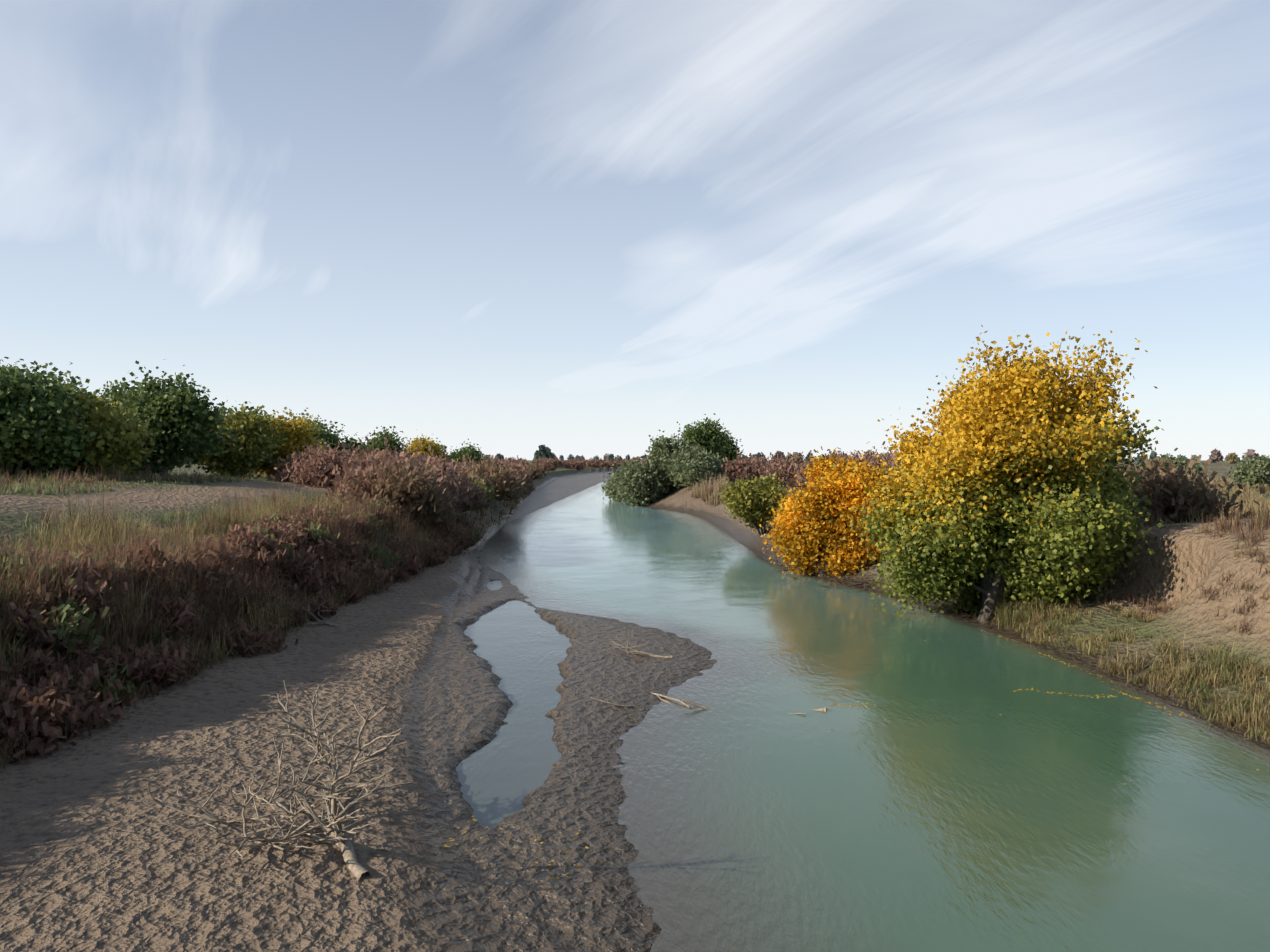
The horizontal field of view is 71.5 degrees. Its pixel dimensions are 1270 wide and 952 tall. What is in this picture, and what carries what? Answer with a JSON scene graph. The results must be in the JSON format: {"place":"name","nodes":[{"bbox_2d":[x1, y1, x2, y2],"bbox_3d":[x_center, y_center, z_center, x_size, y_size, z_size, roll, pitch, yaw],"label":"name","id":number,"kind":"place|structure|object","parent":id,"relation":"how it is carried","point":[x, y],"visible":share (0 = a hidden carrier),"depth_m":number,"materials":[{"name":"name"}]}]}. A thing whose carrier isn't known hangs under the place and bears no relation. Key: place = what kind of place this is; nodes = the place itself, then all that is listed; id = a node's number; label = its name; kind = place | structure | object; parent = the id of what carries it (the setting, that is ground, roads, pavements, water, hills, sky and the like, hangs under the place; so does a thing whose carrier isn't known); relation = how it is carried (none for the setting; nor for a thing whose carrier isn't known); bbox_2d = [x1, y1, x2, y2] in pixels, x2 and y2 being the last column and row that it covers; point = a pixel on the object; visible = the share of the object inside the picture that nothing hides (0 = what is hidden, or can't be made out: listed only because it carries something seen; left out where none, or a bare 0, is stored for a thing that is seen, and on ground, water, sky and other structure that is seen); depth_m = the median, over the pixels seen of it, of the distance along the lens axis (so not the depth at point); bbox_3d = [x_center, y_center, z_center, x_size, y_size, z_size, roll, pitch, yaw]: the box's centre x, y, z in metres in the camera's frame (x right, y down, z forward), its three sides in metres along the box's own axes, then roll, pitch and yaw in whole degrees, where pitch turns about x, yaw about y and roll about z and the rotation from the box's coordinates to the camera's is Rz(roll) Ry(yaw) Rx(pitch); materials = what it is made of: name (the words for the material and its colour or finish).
{"place":"outdoors","nodes":[
{"label":"outdoors","id":0,"kind":"place"},
{"bbox_2d":[0,460,1269,951],"bbox_3d":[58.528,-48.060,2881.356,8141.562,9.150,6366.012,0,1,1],"label":"ground","id":1,"kind":"structure","parent":0,"point":[92,858],"depth_m":20.48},
{"bbox_2d":[0,357,112,482],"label":"tree","id":2,"kind":"object","parent":1,"relation":"on","point":[37,431],"visible":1,"depth_m":66.22,"materials":[{"name":"green plant"}]},
{"bbox_2d":[6,359,111,475],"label":"tree","id":3,"kind":"object","parent":1,"relation":"on","point":[51,374],"depth_m":73.02,"materials":[{"name":"green plant"}]},
{"bbox_2d":[26,384,163,480],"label":"tree","id":4,"kind":"object","parent":1,"relation":"on","point":[121,447],"visible":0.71,"depth_m":70.37,"materials":[{"name":"green plant"}]},
{"bbox_2d":[94,380,140,410],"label":"tree","id":5,"kind":"object","parent":1,"relation":"on","point":[115,394],"depth_m":101.03,"materials":[{"name":"green plant"}]},
{"bbox_2d":[113,454,187,473],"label":"bush","id":6,"kind":"object","parent":1,"relation":"on","point":[174,464],"depth_m":92.55,"materials":[{"name":"green plant"}]},
{"bbox_2d":[108,359,241,476],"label":"tree","id":7,"kind":"object","parent":1,"relation":"on","point":[183,417],"visible":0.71,"depth_m":85.34,"materials":[{"name":"green plant"}]},
{"bbox_2d":[194,411,263,475],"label":"tree","id":8,"kind":"object","parent":1,"relation":"on","point":[220,474],"depth_m":121.00,"materials":[{"name":"green plant"}]},
{"bbox_2d":[185,397,285,475],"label":"tree","id":9,"kind":"object","parent":1,"relation":"on","point":[256,412],"depth_m":107.23,"materials":[{"name":"green plant"}]},
{"bbox_2d":[194,400,285,476],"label":"tree","id":10,"kind":"object","parent":1,"relation":"on","point":[256,438],"visible":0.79,"depth_m":98.35,"materials":[{"name":"green plant"}]},
{"bbox_2d":[0,497,485,764],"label":"shrubs","id":11,"kind":"object","parent":1,"relation":"on","point":[100,669],"visible":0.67,"depth_m":29.08,"materials":[{"name":"brown plant"}]},
{"bbox_2d":[131,678,410,879],"bbox_3d":[-6.463,5.384,16.900,5.583,3.420,5.540,0,1,1],"label":"driftwood","id":12,"kind":"object","parent":1,"relation":"on","point":[339,839],"visible":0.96,"depth_m":15.94,"materials":[{"name":"beige wood"}]},
{"bbox_2d":[251,405,323,478],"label":"tree","id":13,"kind":"object","parent":1,"relation":"on","point":[295,431],"visible":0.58,"depth_m":110.21,"materials":[{"name":"yellow plant"}]},
{"bbox_2d":[288,410,333,433],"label":"tree","id":14,"kind":"object","parent":1,"relation":"on","point":[319,423],"depth_m":131.21,"materials":[{"name":"green plant"}]},
{"bbox_2d":[278,598,348,626],"bbox_3d":[-13.809,5.642,36.588,2.238,1.357,3.364,1,1,44],"label":"driftwood","id":15,"kind":"object","parent":1,"relation":"on","point":[323,621],"visible":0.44,"depth_m":36.56,"materials":[{"name":"brown wood"}]},
{"bbox_2d":[305,418,353,455],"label":"tree","id":16,"kind":"object","parent":1,"relation":"on","point":[330,439],"visible":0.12,"depth_m":126.02,"materials":[{"name":"green plant"}]},
{"bbox_2d":[340,429,376,453],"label":"tree","id":17,"kind":"object","parent":1,"relation":"on","point":[362,447],"visible":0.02,"depth_m":133.92,"materials":[{"name":"green plant"}]},
{"bbox_2d":[363,426,414,458],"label":"tree","id":18,"kind":"object","parent":1,"relation":"on","point":[379,442],"visible":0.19,"depth_m":143.00,"materials":[{"name":"green plant"}]},
{"bbox_2d":[403,434,454,463],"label":"tree","id":19,"kind":"object","parent":1,"relation":"on","point":[423,447],"visible":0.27,"depth_m":156.89,"materials":[{"name":"yellow plant"}]},
{"bbox_2d":[401,436,457,459],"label":"tree","id":20,"kind":"object","parent":1,"relation":"on","point":[442,447],"depth_m":172.98,"materials":[{"name":"green plant"}]},
{"bbox_2d":[445,439,490,463],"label":"tree","id":21,"kind":"object","parent":1,"relation":"on","point":[473,452],"visible":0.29,"depth_m":188.70,"materials":[{"name":"green plant"}]},
{"bbox_2d":[600,461,639,501],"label":"bush","id":22,"kind":"object","parent":1,"relation":"on","point":[609,491],"visible":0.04,"depth_m":163.97,"materials":[{"name":"green plant"}]},
{"bbox_2d":[0,463,1269,768],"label":"bank tufts","id":23,"kind":"object","parent":1,"relation":"on","point":[116,535],"visible":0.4,"depth_m":34.00,"materials":[{"name":"brown plant"}]},
{"bbox_2d":[600,629,680,657],"bbox_3d":[0.225,6.940,33.940,3.167,2.018,3.652,0,1,1],"label":"driftwood","id":24,"kind":"object","parent":1,"relation":"on","point":[635,651],"visible":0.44,"depth_m":34.29,"materials":[{"name":"beige wood"}]},
{"bbox_2d":[607,452,676,505],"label":"bush","id":25,"kind":"object","parent":1,"relation":"on","point":[634,483],"visible":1,"depth_m":147.38,"materials":[{"name":"green plant"}]},
{"bbox_2d":[639,430,697,489],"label":"bush","id":26,"kind":"object","parent":1,"relation":"on","point":[663,449],"visible":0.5,"depth_m":150.57,"materials":[{"name":"green plant"}]},
{"bbox_2d":[665,444,726,486],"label":"bush","id":27,"kind":"object","parent":1,"relation":"on","point":[690,467],"visible":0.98,"depth_m":143.12,"materials":[{"name":"green plant"}]},
{"bbox_2d":[677,413,730,462],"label":"bush","id":28,"kind":"object","parent":1,"relation":"on","point":[707,435],"visible":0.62,"depth_m":169.39,"materials":[{"name":"green plant"}]},
{"bbox_2d":[183,445,1259,464],"bbox_3d":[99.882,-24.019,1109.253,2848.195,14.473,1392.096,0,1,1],"label":"treeline","id":29,"kind":"object","parent":1,"relation":"on","point":[1214,457],"visible":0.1,"depth_m":762.58,"materials":[{"name":"green plant"}]},
{"bbox_2d":[716,428,744,476],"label":"bush","id":30,"kind":"object","parent":1,"relation":"on","point":[730,452],"visible":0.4,"depth_m":185.72,"materials":[{"name":"green plant"}]},
{"bbox_2d":[715,470,791,534],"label":"bush","id":31,"kind":"object","parent":1,"relation":"on","point":[752,503],"visible":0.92,"depth_m":82.15,"materials":[{"name":"green plant"}]},
{"bbox_2d":[266,436,1264,524],"bbox_3d":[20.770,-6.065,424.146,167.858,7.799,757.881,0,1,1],"label":"shrubs","id":32,"kind":"object","parent":1,"relation":"on","point":[426,487],"visible":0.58,"depth_m":71.13,"materials":[{"name":"brown plant"}]},
{"bbox_2d":[770,555,807,572],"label":"tangled roots","id":33,"kind":"object","parent":1,"relation":"on","point":[784,566],"visible":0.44,"depth_m":60.40,"materials":[{"name":"brown plant"}]},
{"bbox_2d":[782,561,803,578],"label":"tangled roots","id":34,"kind":"object","parent":1,"relation":"on","point":[796,567],"visible":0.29,"depth_m":57.99,"materials":[{"name":"brown plant"}]},
{"bbox_2d":[759,449,900,577],"bbox_3d":[13.927,2.561,60.162,11.110,8.545,9.940,0,1,1],"label":"bush","id":35,"kind":"object","parent":1,"relation":"on","point":[811,525],"visible":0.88,"depth_m":57.42,"materials":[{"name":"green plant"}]},
{"bbox_2d":[813,561,858,586],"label":"tangled roots","id":36,"kind":"object","parent":1,"relation":"on","point":[837,579],"visible":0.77,"depth_m":55.07,"materials":[{"name":"brown plant"}]},
{"bbox_2d":[815,563,877,591],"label":"tangled roots","id":37,"kind":"object","parent":1,"relation":"on","point":[851,581],"visible":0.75,"depth_m":53.09,"materials":[{"name":"brown plant"}]},
{"bbox_2d":[840,325,1177,621],"bbox_3d":[18.439,0.025,43.301,14.939,14.138,14.881,0,1,1],"label":"tree","id":38,"kind":"object","parent":1,"relation":"on","point":[1008,485],"visible":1,"depth_m":40.39,"materials":[{"name":"yellow plant"}]},
{"bbox_2d":[1137,453,1198,478],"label":"bush","id":39,"kind":"object","parent":1,"relation":"on","point":[1178,459],"visible":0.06,"depth_m":116.97,"materials":[{"name":"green plant"}]},
{"bbox_2d":[1167,459,1209,479],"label":"bush","id":40,"kind":"object","parent":1,"relation":"on","point":[1200,469],"depth_m":124.47,"materials":[{"name":"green plant"}]},
{"bbox_2d":[1227,453,1269,487],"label":"bush","id":41,"kind":"object","parent":1,"relation":"on","point":[1255,470],"visible":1,"depth_m":118.83,"materials":[{"name":"green plant"}]},
{"bbox_2d":[1229,455,1268,485],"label":"bush","id":42,"kind":"object","parent":1,"relation":"on","point":[1238,462],"depth_m":130.83,"materials":[{"name":"green plant"}]},
{"bbox_2d":[0,0,1269,459],"label":"sky","id":43,"kind":"structure","parent":0,"point":[589,229],"materials":[{"name":"blue"}]},
{"bbox_2d":[456,478,1269,951],"bbox_3d":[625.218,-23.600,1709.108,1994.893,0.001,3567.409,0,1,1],"label":"river water","id":44,"kind":"structure","parent":0,"point":[928,798],"depth_m":21.86,"materials":[{"name":"teal liquid"}]},
{"bbox_2d":[444,564,1257,878],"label":"fallen leaves","id":45,"kind":"object","parent":44,"relation":"on","point":[840,706],"visible":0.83,"depth_m":27.95,"materials":[{"name":"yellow plant"}]}
]}

